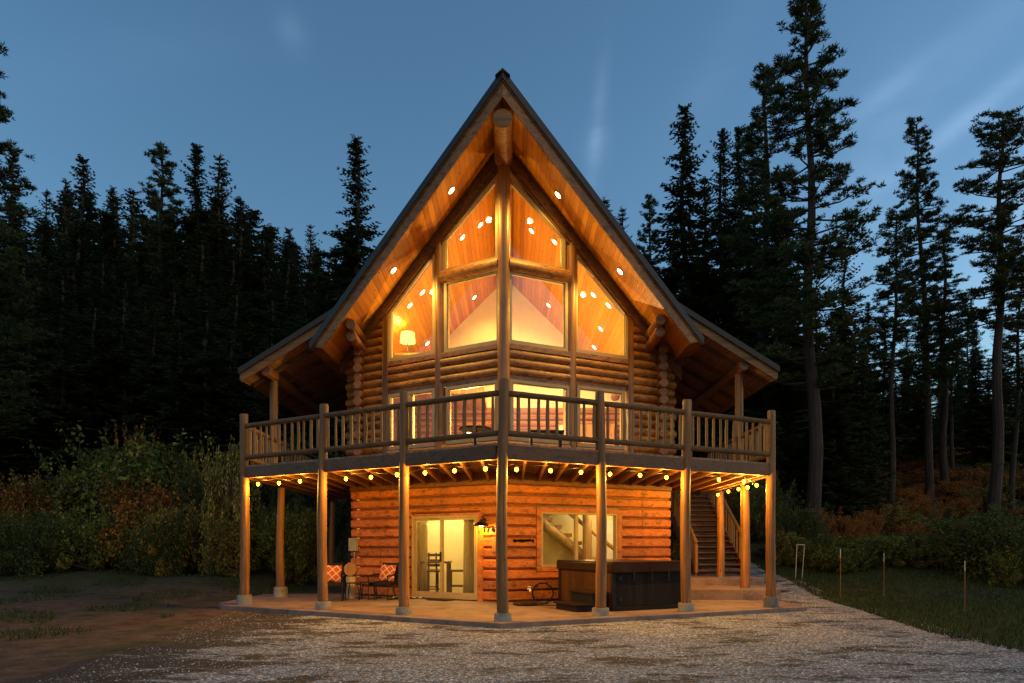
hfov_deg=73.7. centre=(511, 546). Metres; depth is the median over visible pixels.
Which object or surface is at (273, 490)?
shrub
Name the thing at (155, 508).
shrub
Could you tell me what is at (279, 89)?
sky
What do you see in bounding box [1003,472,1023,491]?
shrub
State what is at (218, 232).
fir tree
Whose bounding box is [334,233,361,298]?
fir tree
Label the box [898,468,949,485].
shrub
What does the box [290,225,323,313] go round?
fir tree
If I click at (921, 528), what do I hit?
shrub
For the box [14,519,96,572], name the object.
shrub
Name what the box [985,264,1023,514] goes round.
pine tree
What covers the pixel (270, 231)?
fir tree
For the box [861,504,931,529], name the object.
shrub
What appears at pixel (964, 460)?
shrub
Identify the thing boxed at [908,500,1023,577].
shrub
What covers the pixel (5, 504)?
shrub
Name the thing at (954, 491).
shrub
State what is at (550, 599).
garden hose
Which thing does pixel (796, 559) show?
white frame
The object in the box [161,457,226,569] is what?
shrub
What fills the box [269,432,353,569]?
shrub
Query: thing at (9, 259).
pine tree
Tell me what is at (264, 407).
fir tree
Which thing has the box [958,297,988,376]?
pine tree
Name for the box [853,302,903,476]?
fir tree
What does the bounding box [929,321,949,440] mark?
pine tree
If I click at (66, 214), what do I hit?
fir tree
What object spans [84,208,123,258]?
fir tree
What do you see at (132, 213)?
fir tree
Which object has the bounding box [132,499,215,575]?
shrub
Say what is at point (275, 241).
fir tree
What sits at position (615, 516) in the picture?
window
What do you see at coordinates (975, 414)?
fir tree
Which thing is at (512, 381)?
window
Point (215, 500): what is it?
shrub
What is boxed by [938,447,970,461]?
shrub
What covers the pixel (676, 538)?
shrub
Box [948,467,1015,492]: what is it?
shrub
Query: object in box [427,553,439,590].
dining chair
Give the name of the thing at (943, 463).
pine tree
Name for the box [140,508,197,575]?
shrub
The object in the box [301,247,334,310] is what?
fir tree
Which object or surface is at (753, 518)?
shrub
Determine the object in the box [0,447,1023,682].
ground
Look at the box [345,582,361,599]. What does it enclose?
side table
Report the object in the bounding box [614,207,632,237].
fir tree
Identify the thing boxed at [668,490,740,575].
outdoor stairs
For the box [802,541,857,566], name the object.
shrub
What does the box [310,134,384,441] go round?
fir tree
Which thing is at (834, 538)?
shrub
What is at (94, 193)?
fir tree
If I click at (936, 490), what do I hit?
shrub
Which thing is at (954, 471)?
shrub
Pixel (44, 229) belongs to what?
fir tree
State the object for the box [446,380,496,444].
window
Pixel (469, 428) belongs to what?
deck table
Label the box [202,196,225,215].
fir tree
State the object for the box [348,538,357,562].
electrical box
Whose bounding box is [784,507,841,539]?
shrub
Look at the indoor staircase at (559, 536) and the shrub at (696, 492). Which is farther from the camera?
the shrub at (696, 492)
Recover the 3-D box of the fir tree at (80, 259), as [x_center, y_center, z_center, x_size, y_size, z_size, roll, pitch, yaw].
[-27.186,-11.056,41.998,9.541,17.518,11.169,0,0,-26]
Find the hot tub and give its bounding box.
[557,559,680,611]
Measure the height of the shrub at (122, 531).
2.590 m
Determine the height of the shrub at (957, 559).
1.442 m
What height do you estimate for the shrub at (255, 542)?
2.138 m
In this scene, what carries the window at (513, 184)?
in the log house
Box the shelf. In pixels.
[393,353,416,357]
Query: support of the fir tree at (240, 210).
on the ground at (119, 631)
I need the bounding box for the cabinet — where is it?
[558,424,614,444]
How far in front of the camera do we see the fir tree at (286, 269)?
41.05 m
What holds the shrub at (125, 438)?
on the ground at (119, 631)
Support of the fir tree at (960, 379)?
on the ground at (119, 631)
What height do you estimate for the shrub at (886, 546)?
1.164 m
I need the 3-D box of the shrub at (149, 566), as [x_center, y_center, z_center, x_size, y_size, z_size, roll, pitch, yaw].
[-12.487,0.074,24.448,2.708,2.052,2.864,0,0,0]
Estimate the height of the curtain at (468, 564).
1.899 m
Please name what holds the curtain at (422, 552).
hanging from the log house
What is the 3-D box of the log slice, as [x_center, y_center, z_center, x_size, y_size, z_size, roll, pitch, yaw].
[-4.140,0.584,17.560,0.340,0.336,0.122,0,0,9]
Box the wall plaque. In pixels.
[513,539,533,542]
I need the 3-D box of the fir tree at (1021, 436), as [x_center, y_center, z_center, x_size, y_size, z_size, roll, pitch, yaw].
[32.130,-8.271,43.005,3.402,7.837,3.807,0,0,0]
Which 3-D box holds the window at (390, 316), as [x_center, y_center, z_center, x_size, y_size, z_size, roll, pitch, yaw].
[-2.594,-6.245,17.772,1.564,2.703,0.125,0,0,30]
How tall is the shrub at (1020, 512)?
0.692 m
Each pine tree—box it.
[0,41,58,432]
[124,140,192,324]
[635,193,667,268]
[717,63,807,460]
[721,0,885,516]
[852,324,860,361]
[853,199,932,506]
[880,115,978,505]
[909,227,976,499]
[928,105,1023,515]
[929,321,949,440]
[937,327,969,479]
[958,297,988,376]
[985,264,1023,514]
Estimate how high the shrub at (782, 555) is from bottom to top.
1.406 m
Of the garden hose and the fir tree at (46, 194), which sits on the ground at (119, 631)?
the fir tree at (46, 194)
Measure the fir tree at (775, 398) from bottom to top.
16.138 m
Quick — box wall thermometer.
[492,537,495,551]
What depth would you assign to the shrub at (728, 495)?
29.73 m
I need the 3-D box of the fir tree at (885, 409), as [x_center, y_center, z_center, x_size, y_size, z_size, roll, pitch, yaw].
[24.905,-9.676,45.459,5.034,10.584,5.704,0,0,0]
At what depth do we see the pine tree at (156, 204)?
45.56 m
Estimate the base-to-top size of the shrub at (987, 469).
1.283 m
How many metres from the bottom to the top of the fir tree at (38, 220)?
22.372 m
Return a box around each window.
[388,254,434,361]
[388,388,434,449]
[442,174,497,270]
[444,271,497,351]
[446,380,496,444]
[510,177,565,269]
[510,272,567,350]
[510,379,568,444]
[541,512,617,566]
[576,254,627,358]
[576,385,624,449]
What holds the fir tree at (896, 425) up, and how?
on the ground at (119, 631)
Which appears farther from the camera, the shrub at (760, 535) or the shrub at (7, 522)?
the shrub at (760, 535)
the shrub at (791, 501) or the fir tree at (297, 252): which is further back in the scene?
the fir tree at (297, 252)
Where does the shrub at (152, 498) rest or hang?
on the ground at (119, 631)
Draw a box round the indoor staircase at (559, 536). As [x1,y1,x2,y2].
[543,515,612,559]
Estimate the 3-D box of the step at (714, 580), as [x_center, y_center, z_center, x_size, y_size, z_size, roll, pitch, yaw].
[5.700,1.159,20.100,3.000,0.550,2.200,0,0,0]
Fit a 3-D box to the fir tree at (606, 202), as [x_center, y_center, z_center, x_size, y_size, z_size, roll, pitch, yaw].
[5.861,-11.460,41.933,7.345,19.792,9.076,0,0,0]
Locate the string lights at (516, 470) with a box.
[256,463,757,495]
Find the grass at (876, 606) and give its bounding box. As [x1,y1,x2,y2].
[0,555,1023,651]
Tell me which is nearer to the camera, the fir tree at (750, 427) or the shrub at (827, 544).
the shrub at (827, 544)
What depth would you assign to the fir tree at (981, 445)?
43.40 m
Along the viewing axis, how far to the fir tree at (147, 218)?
61.02 m
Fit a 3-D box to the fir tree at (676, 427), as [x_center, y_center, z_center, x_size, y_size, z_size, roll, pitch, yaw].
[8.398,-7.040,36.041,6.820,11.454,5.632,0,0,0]
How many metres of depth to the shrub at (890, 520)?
30.39 m
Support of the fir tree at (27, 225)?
on the ground at (119, 631)
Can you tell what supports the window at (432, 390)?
in the log house
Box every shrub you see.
[0,469,59,564]
[0,506,80,578]
[0,507,27,574]
[8,465,106,523]
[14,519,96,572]
[23,419,209,560]
[44,518,114,571]
[46,503,131,570]
[89,470,201,565]
[108,505,196,574]
[110,417,160,504]
[115,520,199,574]
[125,501,178,525]
[128,509,179,576]
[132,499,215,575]
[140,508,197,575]
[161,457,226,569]
[168,442,204,501]
[197,514,261,577]
[198,430,264,574]
[208,518,266,572]
[230,505,308,571]
[254,503,314,571]
[255,427,316,514]
[256,510,329,582]
[258,503,316,566]
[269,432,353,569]
[273,505,328,585]
[668,491,696,560]
[668,492,700,560]
[679,489,713,534]
[696,484,745,534]
[724,478,765,510]
[724,491,782,542]
[729,479,804,533]
[730,482,787,541]
[739,472,785,514]
[750,542,765,556]
[775,500,834,542]
[775,530,813,567]
[775,533,844,566]
[780,489,806,510]
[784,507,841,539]
[800,532,862,564]
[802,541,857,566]
[808,544,877,572]
[809,534,861,554]
[810,535,885,566]
[831,515,867,541]
[841,535,918,565]
[842,518,879,538]
[853,508,889,538]
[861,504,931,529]
[861,540,913,566]
[863,533,931,562]
[863,539,906,568]
[864,500,922,520]
[872,516,907,530]
[875,497,907,508]
[876,533,960,568]
[879,471,907,485]
[879,530,955,566]
[882,523,917,535]
[889,520,952,538]
[895,483,936,501]
[895,486,933,510]
[895,487,948,500]
[895,496,946,520]
[897,477,924,487]
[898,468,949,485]
[899,458,956,472]
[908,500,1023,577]
[909,471,972,486]
[919,478,982,502]
[922,467,967,474]
[936,534,980,569]
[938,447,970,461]
[940,496,982,517]
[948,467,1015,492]
[954,452,986,462]
[960,485,1018,512]
[965,459,1009,470]
[965,462,1023,478]
[974,473,1023,494]
[977,514,1023,588]
[985,545,1023,588]
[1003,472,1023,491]
[1007,507,1023,517]
[1015,482,1023,498]
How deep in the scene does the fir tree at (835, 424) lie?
31.29 m
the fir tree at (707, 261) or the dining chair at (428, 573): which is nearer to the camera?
the dining chair at (428, 573)
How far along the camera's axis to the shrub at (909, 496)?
34.68 m
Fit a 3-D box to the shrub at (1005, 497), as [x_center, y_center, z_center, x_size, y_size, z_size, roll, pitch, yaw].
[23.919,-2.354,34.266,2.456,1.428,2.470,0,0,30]
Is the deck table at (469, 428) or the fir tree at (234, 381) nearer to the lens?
the deck table at (469, 428)
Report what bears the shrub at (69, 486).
on the ground at (119, 631)
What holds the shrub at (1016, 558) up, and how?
on the ground at (119, 631)
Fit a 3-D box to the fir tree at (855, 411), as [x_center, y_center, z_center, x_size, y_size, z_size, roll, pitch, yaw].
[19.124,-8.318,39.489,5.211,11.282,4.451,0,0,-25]
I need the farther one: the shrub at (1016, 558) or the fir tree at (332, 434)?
the fir tree at (332, 434)
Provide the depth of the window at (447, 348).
17.07 m
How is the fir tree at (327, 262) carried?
on the ground at (119, 631)
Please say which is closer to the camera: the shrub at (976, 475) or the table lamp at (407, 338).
the table lamp at (407, 338)
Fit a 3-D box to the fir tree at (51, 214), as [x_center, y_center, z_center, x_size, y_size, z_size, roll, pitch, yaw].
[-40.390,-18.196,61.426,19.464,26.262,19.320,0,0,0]
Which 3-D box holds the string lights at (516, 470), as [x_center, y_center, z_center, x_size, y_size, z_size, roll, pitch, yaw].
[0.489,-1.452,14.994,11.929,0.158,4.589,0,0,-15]
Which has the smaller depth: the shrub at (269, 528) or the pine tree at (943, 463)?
the shrub at (269, 528)
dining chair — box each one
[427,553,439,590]
[430,553,438,591]
[449,569,462,591]
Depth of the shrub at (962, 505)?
33.34 m
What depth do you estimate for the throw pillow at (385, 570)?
17.31 m
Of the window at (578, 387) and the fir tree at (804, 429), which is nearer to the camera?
the window at (578, 387)
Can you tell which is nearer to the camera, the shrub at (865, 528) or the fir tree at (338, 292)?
the shrub at (865, 528)
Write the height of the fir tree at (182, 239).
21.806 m
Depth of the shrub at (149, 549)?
23.79 m
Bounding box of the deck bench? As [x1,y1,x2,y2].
[530,430,563,446]
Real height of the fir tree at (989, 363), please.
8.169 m
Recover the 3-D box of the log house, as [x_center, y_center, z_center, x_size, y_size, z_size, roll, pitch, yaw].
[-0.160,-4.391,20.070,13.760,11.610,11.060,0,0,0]
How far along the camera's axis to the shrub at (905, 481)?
40.52 m
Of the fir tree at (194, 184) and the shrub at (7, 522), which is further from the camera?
the fir tree at (194, 184)
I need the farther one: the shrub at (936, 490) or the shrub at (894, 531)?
the shrub at (936, 490)
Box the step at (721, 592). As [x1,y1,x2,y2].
[691,585,780,600]
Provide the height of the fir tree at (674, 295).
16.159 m
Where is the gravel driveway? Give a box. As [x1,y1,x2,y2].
[13,561,1023,682]
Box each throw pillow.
[327,565,341,581]
[378,564,395,580]
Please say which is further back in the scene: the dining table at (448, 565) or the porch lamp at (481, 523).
the dining table at (448, 565)
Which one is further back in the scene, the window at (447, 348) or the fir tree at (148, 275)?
the fir tree at (148, 275)
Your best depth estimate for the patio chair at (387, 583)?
17.13 m
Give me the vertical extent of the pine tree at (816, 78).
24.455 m
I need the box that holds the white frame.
[795,544,804,577]
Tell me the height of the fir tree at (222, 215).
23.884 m
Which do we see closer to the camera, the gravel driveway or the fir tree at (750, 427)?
the gravel driveway
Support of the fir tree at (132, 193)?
on the ground at (119, 631)
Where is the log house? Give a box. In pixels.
[238,68,779,601]
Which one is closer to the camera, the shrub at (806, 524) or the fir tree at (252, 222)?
the shrub at (806, 524)
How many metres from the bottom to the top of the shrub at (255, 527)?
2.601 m
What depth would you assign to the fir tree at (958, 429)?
51.62 m
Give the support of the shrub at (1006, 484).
on the ground at (119, 631)
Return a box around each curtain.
[418,521,427,590]
[463,520,473,592]
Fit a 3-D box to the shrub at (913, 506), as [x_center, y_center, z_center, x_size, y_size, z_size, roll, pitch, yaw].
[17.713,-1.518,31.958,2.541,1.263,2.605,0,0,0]
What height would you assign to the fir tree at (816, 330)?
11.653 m
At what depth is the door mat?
16.92 m
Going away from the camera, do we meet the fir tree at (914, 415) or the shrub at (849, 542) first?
the shrub at (849, 542)
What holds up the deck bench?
on the deck
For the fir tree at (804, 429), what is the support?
on the ground at (119, 631)
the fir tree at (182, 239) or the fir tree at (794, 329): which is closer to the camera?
the fir tree at (794, 329)
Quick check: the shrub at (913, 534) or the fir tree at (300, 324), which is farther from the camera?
the fir tree at (300, 324)
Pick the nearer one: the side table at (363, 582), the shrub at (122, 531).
the side table at (363, 582)
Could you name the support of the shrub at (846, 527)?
on the ground at (119, 631)
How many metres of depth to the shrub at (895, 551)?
23.60 m
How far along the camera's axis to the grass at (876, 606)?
17.40 m
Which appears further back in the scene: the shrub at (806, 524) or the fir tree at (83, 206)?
the fir tree at (83, 206)
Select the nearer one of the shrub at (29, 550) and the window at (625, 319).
the window at (625, 319)
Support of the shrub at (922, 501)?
on the ground at (119, 631)
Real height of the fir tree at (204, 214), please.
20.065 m
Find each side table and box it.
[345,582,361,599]
[359,581,376,599]
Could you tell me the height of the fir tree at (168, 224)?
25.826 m
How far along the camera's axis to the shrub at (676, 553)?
26.35 m
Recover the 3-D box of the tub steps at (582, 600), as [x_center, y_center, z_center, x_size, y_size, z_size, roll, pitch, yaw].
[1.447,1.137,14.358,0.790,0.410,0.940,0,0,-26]
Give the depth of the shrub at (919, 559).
23.09 m
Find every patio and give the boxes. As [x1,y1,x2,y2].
[219,594,625,628]
[609,600,806,620]
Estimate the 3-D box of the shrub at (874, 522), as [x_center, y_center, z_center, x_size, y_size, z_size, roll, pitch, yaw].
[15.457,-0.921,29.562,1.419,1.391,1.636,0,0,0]
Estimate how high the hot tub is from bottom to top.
1.050 m
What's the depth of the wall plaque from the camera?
16.51 m
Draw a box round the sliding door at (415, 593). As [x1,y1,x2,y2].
[411,515,476,599]
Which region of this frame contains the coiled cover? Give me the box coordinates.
[512,601,541,605]
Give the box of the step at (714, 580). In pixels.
[691,575,763,585]
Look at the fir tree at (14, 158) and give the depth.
39.94 m
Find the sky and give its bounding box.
[0,0,1023,414]
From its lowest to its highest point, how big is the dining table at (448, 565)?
0.920 m
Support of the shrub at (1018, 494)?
on the ground at (119, 631)
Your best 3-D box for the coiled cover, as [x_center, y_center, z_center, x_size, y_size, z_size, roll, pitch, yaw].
[0.350,1.287,15.600,0.680,0.090,0.680,0,0,0]
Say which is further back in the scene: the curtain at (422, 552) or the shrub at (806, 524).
the shrub at (806, 524)
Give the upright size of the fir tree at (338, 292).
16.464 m
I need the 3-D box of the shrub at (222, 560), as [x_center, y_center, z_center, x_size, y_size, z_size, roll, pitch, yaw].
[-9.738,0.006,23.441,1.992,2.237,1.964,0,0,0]
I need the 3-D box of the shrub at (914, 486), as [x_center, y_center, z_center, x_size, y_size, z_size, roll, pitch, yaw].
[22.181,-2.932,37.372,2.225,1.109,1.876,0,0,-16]
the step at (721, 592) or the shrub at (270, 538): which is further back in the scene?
the shrub at (270, 538)
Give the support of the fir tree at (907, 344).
on the ground at (119, 631)
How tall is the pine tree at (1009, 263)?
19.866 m
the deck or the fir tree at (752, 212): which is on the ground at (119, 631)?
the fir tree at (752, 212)
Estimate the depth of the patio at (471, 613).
14.24 m
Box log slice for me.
[344,563,357,575]
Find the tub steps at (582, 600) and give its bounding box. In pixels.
[554,589,608,611]
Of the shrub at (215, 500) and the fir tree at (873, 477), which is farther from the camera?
the fir tree at (873, 477)
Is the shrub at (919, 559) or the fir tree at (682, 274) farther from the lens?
the fir tree at (682, 274)
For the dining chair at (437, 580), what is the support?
on the rug
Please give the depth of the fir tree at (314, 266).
47.68 m
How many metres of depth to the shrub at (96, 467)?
26.87 m
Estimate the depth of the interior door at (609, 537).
19.77 m
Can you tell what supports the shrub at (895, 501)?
on the ground at (119, 631)
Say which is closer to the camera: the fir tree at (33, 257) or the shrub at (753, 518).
the shrub at (753, 518)
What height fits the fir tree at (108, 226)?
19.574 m
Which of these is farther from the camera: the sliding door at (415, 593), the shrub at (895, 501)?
the shrub at (895, 501)
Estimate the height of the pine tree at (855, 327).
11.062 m
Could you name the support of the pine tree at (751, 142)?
on the ground at (119, 631)
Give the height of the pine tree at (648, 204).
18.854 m
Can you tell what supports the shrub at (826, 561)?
on the ground at (119, 631)
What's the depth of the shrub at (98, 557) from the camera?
24.61 m
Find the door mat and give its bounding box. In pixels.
[426,598,454,600]
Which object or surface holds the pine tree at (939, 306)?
on the ground at (119, 631)
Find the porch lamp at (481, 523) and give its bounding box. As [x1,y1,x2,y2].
[474,516,488,526]
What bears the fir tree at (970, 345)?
on the ground at (119, 631)
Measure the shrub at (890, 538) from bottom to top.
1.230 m
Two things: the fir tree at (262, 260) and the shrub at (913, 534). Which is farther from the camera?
the fir tree at (262, 260)
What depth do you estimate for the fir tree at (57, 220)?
53.60 m
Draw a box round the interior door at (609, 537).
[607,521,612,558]
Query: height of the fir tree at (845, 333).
14.253 m
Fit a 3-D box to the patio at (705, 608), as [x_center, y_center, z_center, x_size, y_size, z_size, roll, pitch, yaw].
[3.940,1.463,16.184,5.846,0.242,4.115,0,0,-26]
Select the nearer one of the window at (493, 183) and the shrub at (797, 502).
the window at (493, 183)
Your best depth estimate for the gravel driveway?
9.12 m
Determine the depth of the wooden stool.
17.50 m
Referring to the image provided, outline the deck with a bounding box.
[237,378,778,621]
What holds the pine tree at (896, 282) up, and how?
on the ground at (119, 631)
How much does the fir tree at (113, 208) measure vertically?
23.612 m
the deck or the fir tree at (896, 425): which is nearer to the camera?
the deck
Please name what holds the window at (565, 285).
in the log house
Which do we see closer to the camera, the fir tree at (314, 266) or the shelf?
the shelf
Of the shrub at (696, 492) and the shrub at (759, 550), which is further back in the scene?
the shrub at (696, 492)
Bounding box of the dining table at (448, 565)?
[421,561,451,591]
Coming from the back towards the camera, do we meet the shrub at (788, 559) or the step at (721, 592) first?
the shrub at (788, 559)
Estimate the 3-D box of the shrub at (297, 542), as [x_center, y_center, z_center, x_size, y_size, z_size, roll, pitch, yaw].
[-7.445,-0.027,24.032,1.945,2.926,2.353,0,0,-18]
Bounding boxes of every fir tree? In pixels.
[0,152,50,386]
[1,215,34,250]
[4,241,44,347]
[24,222,116,385]
[28,223,71,362]
[29,193,96,272]
[29,217,56,293]
[31,189,59,285]
[32,197,98,276]
[34,178,86,300]
[52,153,106,291]
[60,191,99,258]
[67,211,133,362]
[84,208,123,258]
[92,196,128,258]
[94,188,156,281]
[99,186,126,283]
[119,209,145,287]
[120,233,157,306]
[135,215,157,249]
[138,142,228,336]
[139,221,165,266]
[150,208,177,246]
[154,230,247,421]
[157,209,224,325]
[164,224,193,281]
[177,153,241,353]
[183,247,267,377]
[187,329,263,519]
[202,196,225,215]
[209,203,230,260]
[211,196,263,358]
[211,243,292,399]
[216,205,291,504]
[220,337,312,519]
[228,210,257,266]
[240,258,319,352]
[249,315,348,527]
[253,223,302,302]
[259,225,282,272]
[260,421,353,522]
[270,248,302,323]
[273,227,304,301]
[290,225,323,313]
[290,241,308,287]
[295,260,328,318]
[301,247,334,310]
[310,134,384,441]
[311,245,346,317]
[328,263,343,298]
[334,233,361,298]
[602,197,612,211]
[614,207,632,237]
[650,102,750,455]
[663,248,678,299]
[674,411,749,494]
[674,420,711,455]
[691,176,728,432]
[693,124,804,458]
[693,128,767,412]
[710,192,837,494]
[722,398,763,489]
[723,172,806,458]
[729,390,801,484]
[780,334,829,504]
[783,277,853,484]
[788,311,887,526]
[800,298,851,475]
[817,241,917,499]
[836,318,897,515]
[837,310,884,477]
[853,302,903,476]
[870,327,923,470]
[879,369,903,450]
[889,337,958,470]
[894,328,934,450]
[933,356,977,453]
[933,400,938,444]
[936,353,970,443]
[947,322,992,468]
[955,322,989,450]
[959,329,1023,468]
[978,359,1011,432]
[1004,354,1023,471]
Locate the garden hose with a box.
[532,582,555,605]
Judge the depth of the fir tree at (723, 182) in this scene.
39.87 m
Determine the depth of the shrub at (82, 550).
25.88 m
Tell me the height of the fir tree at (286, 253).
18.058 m
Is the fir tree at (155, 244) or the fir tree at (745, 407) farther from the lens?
the fir tree at (155, 244)
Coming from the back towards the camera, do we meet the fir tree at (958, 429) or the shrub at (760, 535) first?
the fir tree at (958, 429)
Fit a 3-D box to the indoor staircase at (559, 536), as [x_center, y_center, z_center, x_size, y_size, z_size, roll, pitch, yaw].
[1.650,-0.301,19.197,3.038,3.231,1.452,0,0,0]
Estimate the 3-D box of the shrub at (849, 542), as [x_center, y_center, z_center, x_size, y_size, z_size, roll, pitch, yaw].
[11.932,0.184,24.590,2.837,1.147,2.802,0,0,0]
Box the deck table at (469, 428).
[459,425,490,444]
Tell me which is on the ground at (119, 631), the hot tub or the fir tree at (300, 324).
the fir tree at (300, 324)
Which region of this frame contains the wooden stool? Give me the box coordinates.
[346,576,355,598]
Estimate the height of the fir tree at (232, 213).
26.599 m
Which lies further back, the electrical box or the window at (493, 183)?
the electrical box
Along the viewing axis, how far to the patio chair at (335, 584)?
16.78 m
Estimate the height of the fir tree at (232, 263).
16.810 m
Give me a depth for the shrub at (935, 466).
44.36 m
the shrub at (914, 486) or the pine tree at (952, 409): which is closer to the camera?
the shrub at (914, 486)
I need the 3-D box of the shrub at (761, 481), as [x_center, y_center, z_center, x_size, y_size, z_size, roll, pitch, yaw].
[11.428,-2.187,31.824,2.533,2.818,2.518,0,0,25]
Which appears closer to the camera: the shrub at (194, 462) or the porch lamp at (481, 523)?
the porch lamp at (481, 523)
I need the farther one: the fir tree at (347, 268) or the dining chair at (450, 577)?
the fir tree at (347, 268)
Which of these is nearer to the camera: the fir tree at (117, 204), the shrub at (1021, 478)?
the shrub at (1021, 478)
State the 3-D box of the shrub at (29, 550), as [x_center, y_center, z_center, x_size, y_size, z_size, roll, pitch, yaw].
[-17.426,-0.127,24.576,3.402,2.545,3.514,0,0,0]
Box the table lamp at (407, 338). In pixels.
[400,331,414,352]
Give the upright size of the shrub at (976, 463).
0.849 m
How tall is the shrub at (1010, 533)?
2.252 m
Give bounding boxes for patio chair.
[327,563,343,600]
[367,562,398,599]
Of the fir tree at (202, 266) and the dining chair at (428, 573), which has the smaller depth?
the dining chair at (428, 573)
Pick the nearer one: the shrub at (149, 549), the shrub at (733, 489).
the shrub at (149, 549)
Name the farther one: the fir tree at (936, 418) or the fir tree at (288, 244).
the fir tree at (936, 418)
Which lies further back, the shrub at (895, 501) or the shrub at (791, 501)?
the shrub at (895, 501)
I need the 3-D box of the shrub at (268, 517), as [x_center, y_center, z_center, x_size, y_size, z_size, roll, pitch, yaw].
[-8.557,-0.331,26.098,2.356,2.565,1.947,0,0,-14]
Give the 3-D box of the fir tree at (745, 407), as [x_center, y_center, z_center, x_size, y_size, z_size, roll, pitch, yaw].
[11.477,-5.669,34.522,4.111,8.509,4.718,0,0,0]
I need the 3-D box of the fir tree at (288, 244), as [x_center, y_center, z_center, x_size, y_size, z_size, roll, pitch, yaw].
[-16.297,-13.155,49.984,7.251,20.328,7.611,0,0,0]
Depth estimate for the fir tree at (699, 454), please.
31.28 m
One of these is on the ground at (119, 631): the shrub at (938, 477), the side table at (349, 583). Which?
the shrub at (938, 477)
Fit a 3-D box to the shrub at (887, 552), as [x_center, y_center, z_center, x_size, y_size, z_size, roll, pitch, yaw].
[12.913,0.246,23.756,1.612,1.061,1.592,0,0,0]
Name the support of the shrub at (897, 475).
on the ground at (119, 631)
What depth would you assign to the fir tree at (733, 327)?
36.82 m
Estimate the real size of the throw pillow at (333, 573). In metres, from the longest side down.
0.440 x 0.440 x 0.130 m

